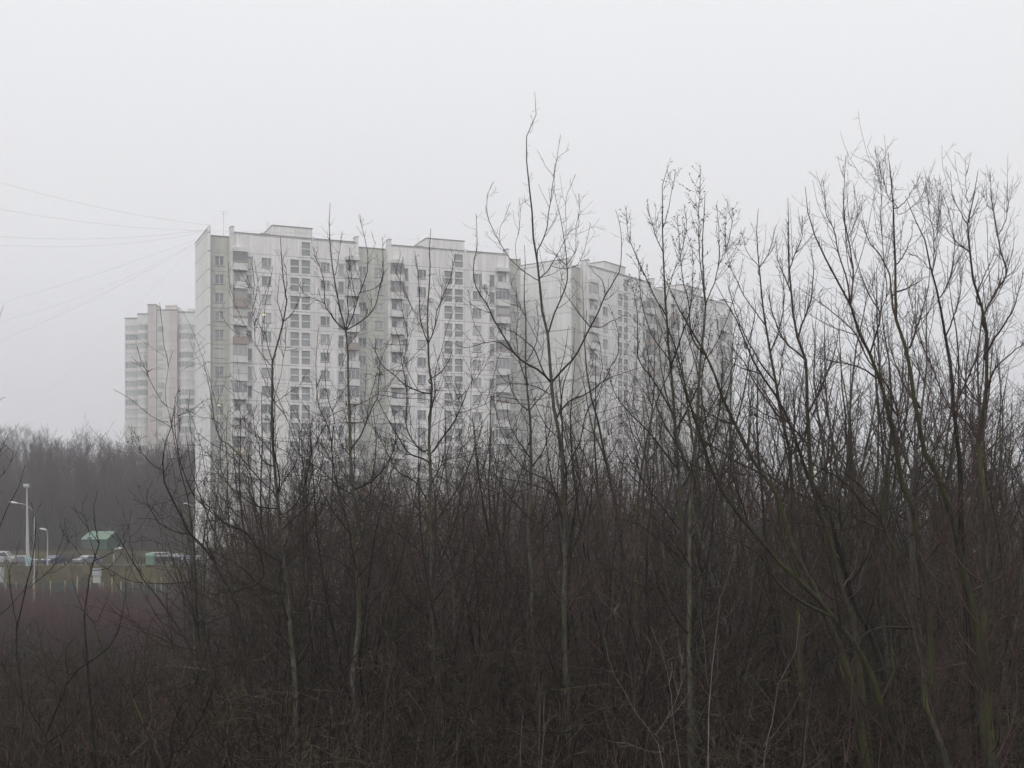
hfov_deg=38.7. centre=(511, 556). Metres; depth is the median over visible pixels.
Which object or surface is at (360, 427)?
window
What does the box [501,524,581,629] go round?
tall shrub
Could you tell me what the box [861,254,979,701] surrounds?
thicket tree
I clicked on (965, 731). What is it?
leafless shrub
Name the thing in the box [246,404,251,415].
narrow window
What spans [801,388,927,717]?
thicket tree
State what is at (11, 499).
bare sapling
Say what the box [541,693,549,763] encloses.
pale shoot
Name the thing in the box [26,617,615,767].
leafless shrub
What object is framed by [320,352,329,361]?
window
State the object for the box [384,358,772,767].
spreading shrub tree
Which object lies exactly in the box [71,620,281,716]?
leafless shrub
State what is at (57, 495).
woodland tree
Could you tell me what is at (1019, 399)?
birch
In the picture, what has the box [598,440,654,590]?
thicket tree
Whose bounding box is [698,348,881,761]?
thicket tree
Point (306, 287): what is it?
stairwell window
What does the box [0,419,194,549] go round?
wood understorey
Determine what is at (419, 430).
window
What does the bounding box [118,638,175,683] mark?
leafless shrub
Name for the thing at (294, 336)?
stairwell window
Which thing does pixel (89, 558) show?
parked car
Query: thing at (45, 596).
red stemmed shrub
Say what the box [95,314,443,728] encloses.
spreading shrub tree
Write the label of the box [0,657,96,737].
leafless shrub
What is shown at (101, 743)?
leafless shrub
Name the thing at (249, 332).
narrow window
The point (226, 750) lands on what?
leafless shrub
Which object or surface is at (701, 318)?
stairwell window
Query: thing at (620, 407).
stairwell window
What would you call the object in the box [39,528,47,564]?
street lamp
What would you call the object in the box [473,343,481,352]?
window
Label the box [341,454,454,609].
tall shrub
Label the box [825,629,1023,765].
leafless shrub
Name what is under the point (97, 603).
red stemmed shrub
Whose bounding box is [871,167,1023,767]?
tall bare tree
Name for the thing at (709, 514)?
spreading shrub tree
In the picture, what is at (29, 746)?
leafless shrub
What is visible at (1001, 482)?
thicket tree
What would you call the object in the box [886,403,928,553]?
thicket tree
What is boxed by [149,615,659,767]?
leafless shrub
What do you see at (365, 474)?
thicket tree
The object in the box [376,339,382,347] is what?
window
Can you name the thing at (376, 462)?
window
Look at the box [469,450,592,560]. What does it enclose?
tall shrub
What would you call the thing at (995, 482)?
thicket tree
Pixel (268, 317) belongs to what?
window
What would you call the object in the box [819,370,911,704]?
thicket tree
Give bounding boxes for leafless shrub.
[0,619,136,755]
[0,620,278,767]
[0,623,191,752]
[0,624,58,707]
[0,633,169,755]
[0,634,169,754]
[0,636,61,706]
[0,637,213,767]
[0,641,232,767]
[0,642,219,765]
[0,653,285,767]
[0,656,239,767]
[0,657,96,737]
[0,657,208,767]
[0,658,208,767]
[0,662,229,767]
[0,663,42,735]
[0,665,309,767]
[0,667,99,752]
[0,669,205,766]
[0,669,271,767]
[0,670,157,767]
[0,675,198,767]
[0,689,109,767]
[0,695,197,767]
[0,695,278,767]
[0,699,67,766]
[0,701,114,759]
[0,706,190,767]
[0,733,181,767]
[2,622,102,680]
[2,643,251,767]
[2,669,75,766]
[3,673,40,734]
[4,645,227,763]
[4,700,161,767]
[8,670,371,767]
[17,592,594,767]
[17,645,106,712]
[18,631,78,676]
[19,629,114,685]
[24,651,286,767]
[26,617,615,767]
[29,668,245,766]
[29,683,137,767]
[34,623,95,669]
[34,702,218,767]
[40,639,246,767]
[51,689,270,765]
[52,652,110,694]
[54,621,283,765]
[66,648,196,727]
[68,622,252,738]
[69,696,189,767]
[70,647,154,719]
[70,650,381,767]
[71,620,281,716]
[71,642,185,731]
[75,638,316,763]
[82,667,182,725]
[95,638,178,677]
[97,654,498,767]
[98,635,652,767]
[114,589,624,767]
[117,694,293,767]
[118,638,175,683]
[118,638,180,667]
[123,635,579,767]
[138,706,395,767]
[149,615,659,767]
[161,617,780,767]
[167,634,318,703]
[176,593,631,765]
[183,672,531,767]
[193,671,433,767]
[236,676,502,767]
[256,621,485,731]
[285,701,716,767]
[307,608,1023,767]
[527,654,967,767]
[544,603,852,767]
[550,630,856,767]
[550,663,872,767]
[567,630,925,767]
[568,605,1023,767]
[573,676,950,767]
[582,675,757,763]
[614,595,822,767]
[676,673,1023,767]
[677,625,1023,767]
[723,636,966,764]
[731,679,1019,767]
[735,674,1000,767]
[740,680,1002,767]
[741,686,929,767]
[750,684,1023,767]
[758,614,997,763]
[779,656,1021,767]
[810,603,1022,741]
[823,679,1023,767]
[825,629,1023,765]
[872,607,1023,767]
[879,614,1023,767]
[879,679,1023,767]
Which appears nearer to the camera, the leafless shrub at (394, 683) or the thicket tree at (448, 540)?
the leafless shrub at (394, 683)
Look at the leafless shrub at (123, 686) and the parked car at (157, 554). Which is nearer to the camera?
the leafless shrub at (123, 686)
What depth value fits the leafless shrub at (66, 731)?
29.94 m
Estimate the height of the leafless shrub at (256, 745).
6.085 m
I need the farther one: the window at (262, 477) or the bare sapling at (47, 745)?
the window at (262, 477)
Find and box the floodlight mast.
[23,484,30,565]
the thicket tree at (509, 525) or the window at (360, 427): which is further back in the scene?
the window at (360, 427)
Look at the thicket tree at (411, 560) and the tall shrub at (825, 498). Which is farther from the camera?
the tall shrub at (825, 498)
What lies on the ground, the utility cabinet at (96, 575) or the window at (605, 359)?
the utility cabinet at (96, 575)
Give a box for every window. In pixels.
[214,256,223,265]
[214,293,223,302]
[214,311,223,320]
[214,348,223,357]
[214,385,223,394]
[214,440,223,449]
[215,274,224,284]
[215,330,224,339]
[215,366,224,376]
[215,403,223,412]
[215,422,224,431]
[215,458,223,468]
[215,477,223,486]
[246,275,252,287]
[246,330,252,342]
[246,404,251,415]
[246,440,251,452]
[248,257,251,268]
[248,293,251,305]
[248,312,252,324]
[248,349,251,360]
[248,367,252,379]
[248,385,252,397]
[248,422,251,434]
[261,276,271,285]
[262,258,271,267]
[262,294,271,304]
[262,313,271,322]
[262,331,271,340]
[262,349,271,358]
[262,368,270,377]
[262,386,270,395]
[262,404,270,413]
[262,423,269,432]
[262,459,271,468]
[262,477,271,486]
[263,441,271,450]
[290,259,298,272]
[290,278,298,291]
[290,296,298,309]
[290,314,298,327]
[290,332,298,345]
[290,350,298,363]
[290,368,298,381]
[290,387,298,399]
[290,405,298,418]
[290,423,298,436]
[290,441,298,454]
[290,459,298,472]
[302,242,309,255]
[302,260,309,273]
[302,278,309,291]
[302,296,309,309]
[302,315,309,328]
[302,333,309,346]
[302,351,309,364]
[302,369,309,382]
[302,387,309,400]
[302,405,309,418]
[302,423,309,436]
[302,441,309,454]
[320,262,329,271]
[320,280,329,289]
[320,298,329,307]
[320,316,329,325]
[320,334,329,343]
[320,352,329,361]
[320,370,329,379]
[320,388,329,397]
[320,406,329,415]
[320,424,329,433]
[320,442,329,451]
[320,460,329,469]
[338,263,343,275]
[338,281,343,293]
[338,299,344,311]
[338,317,343,329]
[338,335,344,347]
[338,353,344,365]
[338,371,344,383]
[338,389,344,401]
[338,407,343,418]
[338,425,343,436]
[338,443,343,454]
[359,267,366,276]
[359,302,366,311]
[359,338,366,347]
[359,355,366,364]
[359,409,366,417]
[359,426,366,435]
[360,284,366,293]
[360,320,366,329]
[360,373,366,382]
[360,391,366,400]
[360,444,366,453]
[374,285,382,294]
[374,303,382,312]
[374,356,382,365]
[375,268,383,277]
[375,321,383,330]
[375,374,383,383]
[375,392,382,400]
[375,409,382,418]
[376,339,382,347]
[376,427,383,436]
[376,445,382,453]
[376,462,382,471]
[403,304,407,315]
[403,321,408,333]
[403,339,407,350]
[403,357,408,368]
[403,392,407,403]
[403,427,407,438]
[404,268,408,280]
[404,286,407,297]
[404,374,407,385]
[417,269,425,278]
[417,287,425,296]
[417,305,426,314]
[417,322,425,331]
[417,340,426,349]
[417,357,425,366]
[417,375,426,384]
[417,392,425,401]
[417,410,426,419]
[417,428,425,436]
[417,445,425,454]
[417,463,426,472]
[444,271,451,283]
[444,288,451,301]
[444,306,451,318]
[444,323,451,336]
[444,341,451,353]
[444,358,451,371]
[444,376,451,388]
[444,393,451,405]
[444,411,451,423]
[444,428,451,440]
[444,446,451,458]
[455,254,462,267]
[455,272,462,284]
[455,289,462,302]
[455,307,462,319]
[455,324,462,336]
[455,341,462,354]
[455,359,462,371]
[455,376,462,389]
[455,394,462,406]
[455,411,462,423]
[455,428,462,441]
[455,446,462,458]
[455,463,462,475]
[472,274,480,282]
[472,326,480,334]
[473,291,481,300]
[473,308,480,317]
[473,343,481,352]
[489,275,494,286]
[489,292,494,303]
[489,309,494,320]
[489,327,494,338]
[489,344,494,355]
[489,361,494,372]
[489,378,494,389]
[489,396,494,406]
[489,413,494,424]
[489,430,494,441]
[603,306,607,315]
[603,323,607,331]
[603,339,607,348]
[603,355,607,364]
[603,388,607,396]
[603,404,607,413]
[603,421,607,429]
[618,294,621,305]
[618,310,621,321]
[618,326,621,337]
[618,342,621,353]
[618,358,621,369]
[618,374,621,386]
[618,406,621,417]
[624,279,627,291]
[624,295,627,307]
[624,311,627,323]
[624,327,627,339]
[624,343,627,355]
[624,359,627,370]
[624,375,627,387]
[624,439,627,450]
[657,306,661,315]
[657,368,661,376]
[700,315,703,325]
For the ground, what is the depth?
259.58 m
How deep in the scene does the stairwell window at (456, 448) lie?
234.45 m
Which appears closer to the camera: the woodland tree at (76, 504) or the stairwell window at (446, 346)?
the stairwell window at (446, 346)
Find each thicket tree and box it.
[150,439,216,643]
[154,520,217,663]
[156,472,242,712]
[159,381,425,762]
[172,542,230,706]
[174,505,236,670]
[179,498,275,720]
[183,468,258,693]
[185,426,341,678]
[188,436,249,752]
[198,441,299,707]
[198,469,249,608]
[202,497,261,675]
[202,530,228,622]
[203,414,415,761]
[208,531,276,724]
[210,397,305,710]
[210,552,250,663]
[211,455,316,642]
[213,493,247,638]
[214,396,316,652]
[218,414,335,652]
[219,504,284,694]
[227,376,333,749]
[227,456,342,708]
[228,547,263,697]
[234,450,282,656]
[235,418,338,670]
[238,501,290,710]
[242,342,417,708]
[242,452,374,710]
[246,434,318,555]
[249,450,468,767]
[256,411,415,703]
[282,411,343,643]
[283,428,353,608]
[288,380,415,651]
[292,489,411,703]
[295,481,390,738]
[303,467,337,594]
[317,498,384,687]
[318,480,436,680]
[322,450,540,763]
[322,472,399,728]
[328,433,398,641]
[333,438,389,571]
[337,455,408,608]
[342,466,397,698]
[344,421,518,759]
[351,397,454,627]
[357,408,466,660]
[360,434,457,667]
[362,447,445,516]
[363,459,408,655]
[371,482,429,716]
[377,444,442,617]
[383,443,468,677]
[388,480,441,713]
[389,469,422,601]
[392,455,487,655]
[393,461,532,760]
[394,354,556,732]
[409,450,493,741]
[412,397,517,733]
[421,449,504,640]
[425,478,499,736]
[427,460,510,748]
[429,331,635,767]
[436,433,527,703]
[445,390,544,647]
[447,476,580,739]
[451,442,541,636]
[452,429,514,543]
[452,434,548,624]
[454,462,629,724]
[457,449,621,621]
[460,472,556,634]
[464,424,556,628]
[466,411,576,656]
[508,427,557,617]
[510,384,683,765]
[510,466,555,627]
[517,410,618,649]
[520,363,701,648]
[522,489,559,638]
[524,360,704,647]
[526,429,663,676]
[532,438,609,618]
[538,419,623,661]
[545,502,615,713]
[547,391,673,712]
[551,392,674,763]
[553,310,687,717]
[553,363,743,739]
[555,520,623,685]
[558,482,616,744]
[565,345,683,761]
[567,453,604,633]
[571,464,627,646]
[577,431,622,635]
[582,339,812,686]
[586,334,693,692]
[586,419,686,578]
[589,396,678,762]
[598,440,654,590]
[604,301,703,680]
[607,331,777,695]
[612,259,763,759]
[618,344,773,621]
[625,378,730,714]
[627,378,747,765]
[638,368,742,727]
[642,373,729,688]
[649,389,809,689]
[650,359,803,714]
[653,410,694,522]
[655,281,767,733]
[656,439,680,562]
[658,311,838,681]
[661,428,705,625]
[665,300,810,709]
[672,337,963,766]
[678,289,821,711]
[683,339,786,683]
[688,313,784,648]
[692,359,837,660]
[696,285,954,767]
[698,294,930,675]
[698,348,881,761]
[712,393,812,637]
[714,297,943,766]
[721,377,781,615]
[736,441,806,616]
[739,366,817,626]
[748,325,870,714]
[750,273,889,765]
[756,382,906,720]
[757,274,906,757]
[757,449,809,637]
[759,366,853,727]
[767,402,805,627]
[771,298,911,756]
[771,400,864,668]
[772,372,841,693]
[778,286,865,640]
[787,307,899,688]
[791,304,975,767]
[791,346,913,754]
[796,403,872,586]
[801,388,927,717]
[813,277,999,696]
[814,347,934,722]
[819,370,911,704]
[820,251,1005,758]
[833,338,1023,731]
[837,310,1023,741]
[839,283,1014,712]
[842,396,992,619]
[852,357,905,653]
[860,368,950,697]
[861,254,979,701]
[869,400,1022,691]
[872,361,954,636]
[878,338,1009,672]
[886,322,1023,733]
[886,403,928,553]
[892,358,951,640]
[898,523,1023,763]
[899,384,944,608]
[899,405,1023,612]
[904,368,1023,767]
[905,276,1022,630]
[906,294,1023,627]
[913,380,1023,767]
[917,307,1023,643]
[927,385,1023,765]
[931,315,1023,729]
[933,402,1021,618]
[936,415,981,588]
[938,312,1023,657]
[944,270,1023,670]
[955,379,1022,696]
[971,373,1023,636]
[981,454,1022,619]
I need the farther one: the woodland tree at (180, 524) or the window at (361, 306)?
the woodland tree at (180, 524)
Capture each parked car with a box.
[0,551,15,564]
[9,555,38,564]
[41,555,69,564]
[72,555,102,564]
[151,552,181,564]
[178,555,188,564]
[185,555,205,564]
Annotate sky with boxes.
[0,0,1023,545]
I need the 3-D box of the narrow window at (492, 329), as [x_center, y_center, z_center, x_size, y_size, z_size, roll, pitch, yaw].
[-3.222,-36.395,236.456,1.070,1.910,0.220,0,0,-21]
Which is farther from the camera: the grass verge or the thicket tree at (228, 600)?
the grass verge
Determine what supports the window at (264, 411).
in the apartment block at (225, 349)
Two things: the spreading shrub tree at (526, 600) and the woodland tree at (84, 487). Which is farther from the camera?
the woodland tree at (84, 487)
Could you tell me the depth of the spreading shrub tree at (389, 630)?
33.20 m
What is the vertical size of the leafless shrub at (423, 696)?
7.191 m
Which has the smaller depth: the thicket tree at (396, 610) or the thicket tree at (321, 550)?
the thicket tree at (396, 610)
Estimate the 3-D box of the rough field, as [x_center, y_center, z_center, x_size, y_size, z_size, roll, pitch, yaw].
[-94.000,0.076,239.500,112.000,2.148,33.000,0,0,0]
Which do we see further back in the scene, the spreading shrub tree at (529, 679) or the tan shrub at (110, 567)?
the tan shrub at (110, 567)
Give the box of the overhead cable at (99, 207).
[4,183,205,224]
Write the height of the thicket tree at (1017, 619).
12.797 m
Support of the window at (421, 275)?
in the apartment block at (225, 349)
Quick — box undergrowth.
[0,593,1023,767]
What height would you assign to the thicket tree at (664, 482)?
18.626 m
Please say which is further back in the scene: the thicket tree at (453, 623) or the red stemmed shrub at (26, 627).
the red stemmed shrub at (26, 627)
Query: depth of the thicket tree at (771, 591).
32.48 m
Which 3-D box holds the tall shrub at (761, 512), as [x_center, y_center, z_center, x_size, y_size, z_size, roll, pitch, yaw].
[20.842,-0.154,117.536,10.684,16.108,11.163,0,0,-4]
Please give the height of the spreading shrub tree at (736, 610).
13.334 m
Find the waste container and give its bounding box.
[145,553,155,565]
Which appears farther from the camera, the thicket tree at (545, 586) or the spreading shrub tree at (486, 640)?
the thicket tree at (545, 586)
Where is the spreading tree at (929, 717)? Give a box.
[684,291,1023,767]
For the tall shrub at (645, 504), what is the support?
on the ground
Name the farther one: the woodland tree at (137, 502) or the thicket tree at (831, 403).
the woodland tree at (137, 502)
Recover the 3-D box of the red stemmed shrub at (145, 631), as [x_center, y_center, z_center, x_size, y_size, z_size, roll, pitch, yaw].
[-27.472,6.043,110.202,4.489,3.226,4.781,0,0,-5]
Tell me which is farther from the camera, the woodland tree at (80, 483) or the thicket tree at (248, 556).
the woodland tree at (80, 483)
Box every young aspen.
[191,237,339,766]
[283,212,415,767]
[363,231,497,765]
[454,101,645,767]
[487,245,595,760]
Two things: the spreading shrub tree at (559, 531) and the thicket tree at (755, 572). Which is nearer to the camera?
the spreading shrub tree at (559, 531)
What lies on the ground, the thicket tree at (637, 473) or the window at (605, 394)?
the thicket tree at (637, 473)
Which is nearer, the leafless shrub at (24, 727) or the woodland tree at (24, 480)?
the leafless shrub at (24, 727)
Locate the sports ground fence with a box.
[0,576,214,602]
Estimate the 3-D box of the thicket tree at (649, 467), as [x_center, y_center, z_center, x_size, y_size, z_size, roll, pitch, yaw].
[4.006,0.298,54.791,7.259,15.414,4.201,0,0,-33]
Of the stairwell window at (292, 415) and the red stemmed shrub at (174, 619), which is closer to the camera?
the red stemmed shrub at (174, 619)
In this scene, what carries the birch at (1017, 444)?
on the ground
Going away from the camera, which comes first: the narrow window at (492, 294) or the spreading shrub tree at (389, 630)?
the spreading shrub tree at (389, 630)
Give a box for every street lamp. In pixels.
[11,501,34,597]
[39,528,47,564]
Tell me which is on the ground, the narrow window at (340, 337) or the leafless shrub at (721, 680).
the leafless shrub at (721, 680)
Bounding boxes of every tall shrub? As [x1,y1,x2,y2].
[134,458,287,625]
[185,492,283,581]
[196,539,245,621]
[198,550,263,629]
[199,496,324,648]
[209,463,293,577]
[224,472,319,620]
[246,506,324,620]
[252,442,388,593]
[265,447,374,619]
[279,470,356,577]
[288,464,360,526]
[295,457,393,570]
[314,451,424,547]
[316,460,391,569]
[322,476,407,629]
[323,492,400,631]
[335,479,426,572]
[338,476,384,565]
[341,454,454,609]
[349,462,385,526]
[363,510,469,607]
[370,457,466,614]
[383,442,535,574]
[399,451,506,619]
[413,445,527,605]
[413,461,486,539]
[416,507,500,611]
[421,456,546,622]
[422,451,552,582]
[423,452,527,541]
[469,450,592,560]
[499,456,621,622]
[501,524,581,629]
[506,450,611,561]
[516,440,601,535]
[516,465,568,508]
[552,485,693,631]
[570,469,634,567]
[575,454,673,605]
[585,452,720,600]
[588,465,729,566]
[598,453,725,620]
[647,440,732,610]
[656,461,761,585]
[664,471,759,626]
[680,453,793,585]
[683,457,777,621]
[713,465,845,615]
[750,448,890,562]
[754,470,870,593]
[887,458,998,609]
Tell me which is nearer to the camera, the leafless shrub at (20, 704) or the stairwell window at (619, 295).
the leafless shrub at (20, 704)
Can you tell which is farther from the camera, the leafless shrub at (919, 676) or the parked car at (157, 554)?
the parked car at (157, 554)
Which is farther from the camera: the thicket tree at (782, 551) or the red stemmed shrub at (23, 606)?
the red stemmed shrub at (23, 606)
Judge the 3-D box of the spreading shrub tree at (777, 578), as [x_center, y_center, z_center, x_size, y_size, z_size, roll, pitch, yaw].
[7.924,1.456,41.512,10.093,13.205,7.537,0,0,-21]
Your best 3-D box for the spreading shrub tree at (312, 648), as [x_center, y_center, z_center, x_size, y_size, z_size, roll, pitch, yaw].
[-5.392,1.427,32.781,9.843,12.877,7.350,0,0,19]
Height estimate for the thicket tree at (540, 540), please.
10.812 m
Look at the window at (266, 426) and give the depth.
223.17 m
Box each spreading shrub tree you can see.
[88,268,472,767]
[95,310,405,766]
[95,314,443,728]
[115,469,599,766]
[117,347,452,767]
[122,365,523,758]
[137,253,521,767]
[142,403,502,767]
[143,412,530,767]
[146,492,515,762]
[146,535,288,736]
[163,439,477,767]
[166,390,682,767]
[181,427,524,754]
[195,384,618,767]
[199,319,660,767]
[204,480,437,708]
[229,373,421,735]
[232,299,542,766]
[237,526,461,767]
[241,421,448,723]
[253,477,503,697]
[254,262,581,767]
[276,442,519,698]
[281,469,602,767]
[294,426,598,704]
[308,448,553,726]
[316,459,559,690]
[317,411,616,688]
[319,551,512,730]
[330,562,616,767]
[344,439,727,764]
[360,327,771,767]
[360,434,731,734]
[368,386,702,760]
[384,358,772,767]
[386,402,583,702]
[395,310,865,767]
[402,422,718,712]
[411,490,718,738]
[425,278,826,767]
[437,501,619,673]
[447,452,715,695]
[474,360,696,685]
[502,430,843,767]
[524,457,643,632]
[525,422,846,767]
[545,446,826,767]
[552,321,967,763]
[554,356,973,767]
[561,460,838,763]
[571,479,867,752]
[585,329,903,766]
[597,319,827,723]
[609,387,941,749]
[615,362,803,723]
[617,460,792,710]
[620,492,886,707]
[624,339,1023,767]
[629,567,960,767]
[631,479,825,724]
[653,388,978,767]
[658,492,994,767]
[662,566,944,767]
[692,432,962,742]
[700,466,1022,767]
[729,485,998,767]
[734,355,1006,669]
[738,399,1004,700]
[739,455,877,692]
[740,474,943,727]
[747,386,1023,764]
[758,397,951,707]
[763,499,1023,767]
[767,332,1023,762]
[771,489,1023,767]
[777,456,952,699]
[790,419,1023,766]
[806,447,1023,767]
[808,429,1008,708]
[824,507,1023,766]
[832,435,1023,744]
[845,362,1022,736]
[859,506,1023,714]
[875,436,1023,745]
[877,418,1023,707]
[911,470,1023,756]
[937,401,1023,705]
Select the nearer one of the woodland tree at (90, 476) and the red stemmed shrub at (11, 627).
the red stemmed shrub at (11, 627)
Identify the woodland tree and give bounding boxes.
[0,475,16,547]
[0,485,11,547]
[1,452,22,547]
[4,428,11,465]
[8,426,16,456]
[10,440,30,547]
[11,425,25,515]
[12,430,20,468]
[12,449,26,533]
[13,427,33,520]
[16,451,37,547]
[22,424,33,512]
[23,432,40,546]
[29,446,39,537]
[31,439,55,537]
[32,439,50,547]
[37,451,56,545]
[38,438,60,531]
[46,442,66,547]
[46,449,71,546]
[47,451,70,531]
[54,445,72,536]
[56,450,70,537]
[64,456,99,547]
[73,451,92,528]
[75,431,99,523]
[75,446,92,536]
[81,433,91,470]
[86,453,126,532]
[87,456,99,531]
[88,434,98,504]
[94,441,106,521]
[96,456,112,525]
[103,458,117,528]
[104,441,118,522]
[112,435,124,535]
[124,444,137,544]
[124,459,160,547]
[128,465,146,547]
[130,444,140,534]
[144,471,179,547]
[147,462,189,538]
[147,463,157,547]
[150,453,166,547]
[154,440,169,535]
[164,445,176,545]
[166,445,182,541]
[167,462,188,543]
[173,460,182,547]
[174,446,191,547]
[180,471,194,547]
[182,459,194,511]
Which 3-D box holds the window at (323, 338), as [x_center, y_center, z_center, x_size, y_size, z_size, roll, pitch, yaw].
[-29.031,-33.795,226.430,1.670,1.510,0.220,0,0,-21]
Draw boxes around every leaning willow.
[651,301,929,767]
[658,271,881,767]
[715,283,919,764]
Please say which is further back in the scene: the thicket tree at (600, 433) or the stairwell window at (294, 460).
the stairwell window at (294, 460)
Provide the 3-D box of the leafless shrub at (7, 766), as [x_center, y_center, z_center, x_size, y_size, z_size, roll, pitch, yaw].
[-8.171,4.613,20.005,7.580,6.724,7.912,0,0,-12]
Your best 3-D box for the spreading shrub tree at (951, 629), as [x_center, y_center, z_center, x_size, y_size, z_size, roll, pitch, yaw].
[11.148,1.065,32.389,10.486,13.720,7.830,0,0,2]
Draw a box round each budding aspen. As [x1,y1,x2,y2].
[604,158,729,767]
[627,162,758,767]
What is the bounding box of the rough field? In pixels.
[0,551,195,563]
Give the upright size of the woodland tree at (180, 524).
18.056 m
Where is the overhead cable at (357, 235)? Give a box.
[246,231,529,251]
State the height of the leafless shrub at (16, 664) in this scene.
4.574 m
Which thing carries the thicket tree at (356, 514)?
on the ground
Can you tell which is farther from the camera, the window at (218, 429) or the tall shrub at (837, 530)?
the window at (218, 429)
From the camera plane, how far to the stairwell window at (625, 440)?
255.86 m
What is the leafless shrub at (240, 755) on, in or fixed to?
on the ground
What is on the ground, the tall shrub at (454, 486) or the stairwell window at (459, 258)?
the tall shrub at (454, 486)
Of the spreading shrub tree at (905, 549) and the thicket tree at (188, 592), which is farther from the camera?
the thicket tree at (188, 592)
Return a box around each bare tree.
[718,215,860,767]
[745,211,934,767]
[788,155,1015,767]
[835,112,1001,767]
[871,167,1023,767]
[910,143,1023,767]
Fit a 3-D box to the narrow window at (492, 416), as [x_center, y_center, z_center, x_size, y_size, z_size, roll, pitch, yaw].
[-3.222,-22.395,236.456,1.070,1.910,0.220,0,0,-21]
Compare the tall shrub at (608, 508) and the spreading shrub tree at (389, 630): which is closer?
the spreading shrub tree at (389, 630)
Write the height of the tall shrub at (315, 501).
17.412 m
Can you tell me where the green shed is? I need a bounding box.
[81,531,123,548]
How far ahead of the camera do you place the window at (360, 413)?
229.97 m
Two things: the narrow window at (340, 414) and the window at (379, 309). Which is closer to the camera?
the narrow window at (340, 414)
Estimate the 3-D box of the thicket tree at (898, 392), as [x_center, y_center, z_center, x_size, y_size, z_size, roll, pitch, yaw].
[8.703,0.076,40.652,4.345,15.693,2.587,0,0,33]
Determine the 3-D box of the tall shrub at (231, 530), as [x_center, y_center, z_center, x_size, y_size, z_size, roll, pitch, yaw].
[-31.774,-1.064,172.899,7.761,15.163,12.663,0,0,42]
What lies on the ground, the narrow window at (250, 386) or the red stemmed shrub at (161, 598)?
the red stemmed shrub at (161, 598)
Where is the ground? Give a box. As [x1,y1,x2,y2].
[0,510,764,761]
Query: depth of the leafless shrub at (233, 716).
22.40 m
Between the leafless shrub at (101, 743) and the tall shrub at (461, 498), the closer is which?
the leafless shrub at (101, 743)
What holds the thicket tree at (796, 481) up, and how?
on the ground
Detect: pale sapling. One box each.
[601,604,688,767]
[691,536,742,767]
[724,609,829,767]
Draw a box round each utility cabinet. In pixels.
[0,567,3,582]
[92,568,101,588]
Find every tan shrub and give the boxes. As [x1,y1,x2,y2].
[6,555,28,576]
[37,562,68,579]
[40,584,76,604]
[59,584,78,605]
[94,559,124,577]
[114,583,137,602]
[122,564,141,579]
[147,557,168,573]
[152,559,170,578]
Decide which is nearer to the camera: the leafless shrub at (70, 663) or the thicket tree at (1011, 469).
the leafless shrub at (70, 663)
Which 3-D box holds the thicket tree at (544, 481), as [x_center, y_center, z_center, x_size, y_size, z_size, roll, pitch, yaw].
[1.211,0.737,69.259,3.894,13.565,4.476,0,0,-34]
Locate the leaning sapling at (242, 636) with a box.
[114,387,271,767]
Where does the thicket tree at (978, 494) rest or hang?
on the ground
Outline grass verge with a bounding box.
[0,565,231,598]
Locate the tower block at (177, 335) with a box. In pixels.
[124,304,194,467]
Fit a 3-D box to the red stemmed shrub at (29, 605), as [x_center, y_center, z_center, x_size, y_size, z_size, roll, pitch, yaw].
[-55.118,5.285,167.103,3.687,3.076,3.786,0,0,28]
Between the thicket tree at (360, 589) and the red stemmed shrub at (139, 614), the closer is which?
the thicket tree at (360, 589)
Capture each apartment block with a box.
[195,225,520,564]
[521,256,735,544]
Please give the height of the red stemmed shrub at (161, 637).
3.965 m
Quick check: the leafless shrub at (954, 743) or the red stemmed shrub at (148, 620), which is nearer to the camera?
the leafless shrub at (954, 743)
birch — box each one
[863,407,904,588]
[876,414,950,575]
[895,278,1023,569]
[897,362,981,594]
[919,335,1017,567]
[937,410,994,582]
[975,341,1023,557]
[1004,309,1023,515]
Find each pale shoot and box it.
[513,716,522,764]
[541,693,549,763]
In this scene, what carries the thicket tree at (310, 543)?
on the ground
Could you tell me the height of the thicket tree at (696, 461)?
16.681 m
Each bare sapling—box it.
[0,308,32,613]
[0,501,78,767]
[0,598,124,767]
[59,491,127,767]
[65,580,205,767]
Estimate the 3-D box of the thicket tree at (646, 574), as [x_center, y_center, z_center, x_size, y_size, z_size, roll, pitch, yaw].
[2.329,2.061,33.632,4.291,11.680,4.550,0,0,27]
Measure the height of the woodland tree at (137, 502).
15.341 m
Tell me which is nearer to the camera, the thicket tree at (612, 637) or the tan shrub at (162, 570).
the thicket tree at (612, 637)
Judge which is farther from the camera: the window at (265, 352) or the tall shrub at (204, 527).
the window at (265, 352)
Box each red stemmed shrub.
[0,583,33,609]
[0,616,20,640]
[0,617,26,667]
[1,610,46,644]
[3,581,31,604]
[3,602,50,626]
[7,594,57,621]
[8,589,36,606]
[10,594,36,621]
[18,597,51,621]
[19,592,49,614]
[20,601,58,630]
[22,581,58,603]
[31,582,80,608]
[39,625,84,664]
[43,586,67,606]
[47,585,79,603]
[52,581,92,605]
[69,595,111,618]
[69,613,162,657]
[71,596,111,620]
[74,592,107,609]
[74,602,101,626]
[78,604,125,630]
[89,578,119,604]
[89,598,144,634]
[89,606,124,639]
[96,598,127,625]
[98,591,132,613]
[98,611,158,651]
[104,624,157,663]
[115,596,152,617]
[118,606,154,642]
[124,615,176,651]
[126,602,158,628]
[127,600,148,617]
[136,594,155,607]
[139,612,161,634]
[139,616,190,660]
[145,595,175,622]
[149,588,180,610]
[155,605,188,633]
[174,554,225,610]
[220,586,378,656]
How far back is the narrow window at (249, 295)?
222.24 m
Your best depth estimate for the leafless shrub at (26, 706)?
38.98 m
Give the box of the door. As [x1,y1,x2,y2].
[87,537,91,548]
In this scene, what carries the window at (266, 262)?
in the apartment block at (225, 349)

